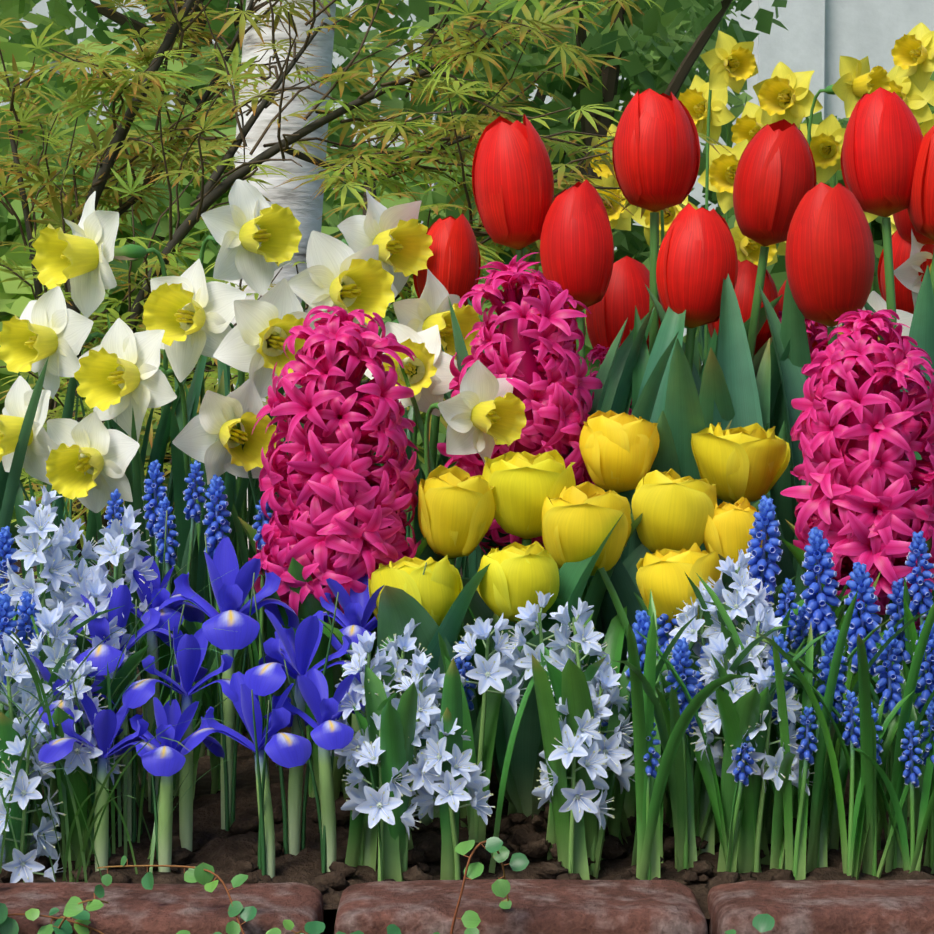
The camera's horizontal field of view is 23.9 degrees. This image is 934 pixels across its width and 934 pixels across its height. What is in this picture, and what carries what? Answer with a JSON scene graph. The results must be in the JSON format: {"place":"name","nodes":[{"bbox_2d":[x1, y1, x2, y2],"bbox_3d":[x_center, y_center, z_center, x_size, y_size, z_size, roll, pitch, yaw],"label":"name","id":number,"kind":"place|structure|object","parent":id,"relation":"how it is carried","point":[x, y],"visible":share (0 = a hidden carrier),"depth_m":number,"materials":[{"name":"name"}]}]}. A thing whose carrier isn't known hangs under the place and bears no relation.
{"place":"outdoors","nodes":[
{"label":"outdoors","id":0,"kind":"place"},
{"bbox_2d":[10,503,337,933],"bbox_3d":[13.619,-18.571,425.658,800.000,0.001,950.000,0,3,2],"label":"lawn ground","id":1,"kind":"structure","parent":0,"point":[329,918],"depth_m":1.56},
{"bbox_2d":[0,0,110,105],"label":"tree foliage","id":2,"kind":"object","parent":1,"relation":"on","point":[62,16],"visible":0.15,"depth_m":6.78,"materials":[{"name":"green plant"}]},
{"bbox_2d":[0,36,220,518],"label":"shrub","id":3,"kind":"object","parent":1,"relation":"on","point":[14,301],"visible":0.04,"depth_m":4.74,"materials":[{"name":"green plant"}]},
{"bbox_2d":[6,0,454,125],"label":"tree foliage","id":4,"kind":"object","parent":1,"relation":"on","point":[94,13],"visible":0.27,"depth_m":10.19,"materials":[{"name":"green plant"}]},
{"bbox_2d":[216,0,335,548],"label":"birch tree","id":5,"kind":"object","parent":1,"relation":"on","point":[306,209],"visible":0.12,"depth_m":3.31,"materials":[{"name":"white plant"}]},
{"bbox_2d":[0,91,599,518],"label":"shrub","id":6,"kind":"object","parent":1,"relation":"on","point":[8,227],"visible":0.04,"depth_m":4.55,"materials":[{"name":"green plant"}]},
{"bbox_2d":[0,0,645,493],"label":"shrub","id":7,"kind":"object","parent":1,"relation":"on","point":[176,66],"depth_m":6.01,"materials":[{"name":"green plant"}]},
{"bbox_2d":[153,0,752,342],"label":"shrub","id":8,"kind":"object","parent":1,"relation":"on","point":[654,28],"visible":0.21,"depth_m":6.33,"materials":[{"name":"green plant"}]},
{"bbox_2d":[0,879,933,933],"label":"brick edging","id":9,"kind":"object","parent":1,"relation":"on","point":[545,906],"depth_m":1.32,"materials":[{"name":"brown brick"}]},
{"bbox_2d":[0,558,933,918],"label":"bed soil","id":10,"kind":"structure","parent":1,"relation":"on","point":[230,854],"depth_m":1.47,"materials":[{"name":"brown soil"}]},
{"bbox_2d":[32,510,426,877],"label":"irises","id":11,"kind":"object","parent":10,"relation":"on","point":[165,759],"visible":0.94,"depth_m":1.46,"materials":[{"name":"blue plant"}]},
{"bbox_2d":[0,0,732,605],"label":"japanese maple tree","id":12,"kind":"object","parent":10,"relation":"on","point":[172,160],"visible":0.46,"depth_m":2.29,"materials":[{"name":"green plant"}]},
{"bbox_2d":[0,485,814,882],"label":"puschkinia flowers","id":13,"kind":"object","parent":10,"relation":"on","point":[394,769],"visible":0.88,"depth_m":1.44,"materials":[{"name":"white plant"}]},
{"bbox_2d":[0,22,933,757],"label":"daffodils","id":14,"kind":"object","parent":10,"relation":"on","point":[376,258],"visible":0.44,"depth_m":1.75,"materials":[{"name":"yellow plant"}]},
{"bbox_2d":[0,460,933,879],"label":"grape hyacinths","id":15,"kind":"object","parent":10,"relation":"on","point":[664,734],"visible":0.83,"depth_m":1.44,"materials":[{"name":"blue plant"}]},
{"bbox_2d":[0,265,933,882],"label":"leaves","id":16,"kind":"object","parent":10,"relation":"on","point":[676,399],"visible":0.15,"depth_m":1.71,"materials":[{"name":"green plant"}]},
{"bbox_2d":[368,410,795,825],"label":"yellow tulips","id":17,"kind":"object","parent":10,"relation":"on","point":[674,519],"visible":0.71,"depth_m":1.56,"materials":[{"name":"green plant"}]},
{"bbox_2d":[238,252,933,799],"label":"hyacinths","id":18,"kind":"object","parent":10,"relation":"on","point":[862,430],"visible":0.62,"depth_m":1.55,"materials":[{"name":"pink plant"}]},
{"bbox_2d":[371,87,933,739],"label":"red tulips","id":19,"kind":"object","parent":10,"relation":"on","point":[887,169],"visible":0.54,"depth_m":1.79,"materials":[{"name":"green plant"}]},
{"bbox_2d":[394,0,788,128],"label":"tree foliage","id":20,"kind":"object","parent":1,"relation":"on","point":[764,18],"visible":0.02,"depth_m":10.91,"materials":[{"name":"green plant"}]},
{"bbox_2d":[696,111,848,215],"bbox_3d":[1.591,-0.629,7.046,1.892,1.404,2.062,0,3,2],"label":"shrub","id":21,"kind":"object","parent":1,"relation":"on","point":[818,120],"depth_m":7.53,"materials":[{"name":"green plant"}]},
{"bbox_2d":[720,71,933,295],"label":"shrub","id":22,"kind":"object","parent":1,"relation":"on","point":[777,272],"depth_m":4.39,"materials":[{"name":"green plant"}]},
{"bbox_2d":[0,0,933,336],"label":"garden wall","id":23,"kind":"structure","parent":0,"point":[820,38],"depth_m":17.05,"materials":[{"name":"stone"}]},
{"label":"dirt","id":24,"kind":"object","parent":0,"visible":0},
{"bbox_2d":[0,837,774,933],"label":"creeping vine","id":25,"kind":"object","parent":24,"relation":"on","point":[203,873],"visible":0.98,"depth_m":1.28,"materials":[{"name":"green plant"}]}
]}

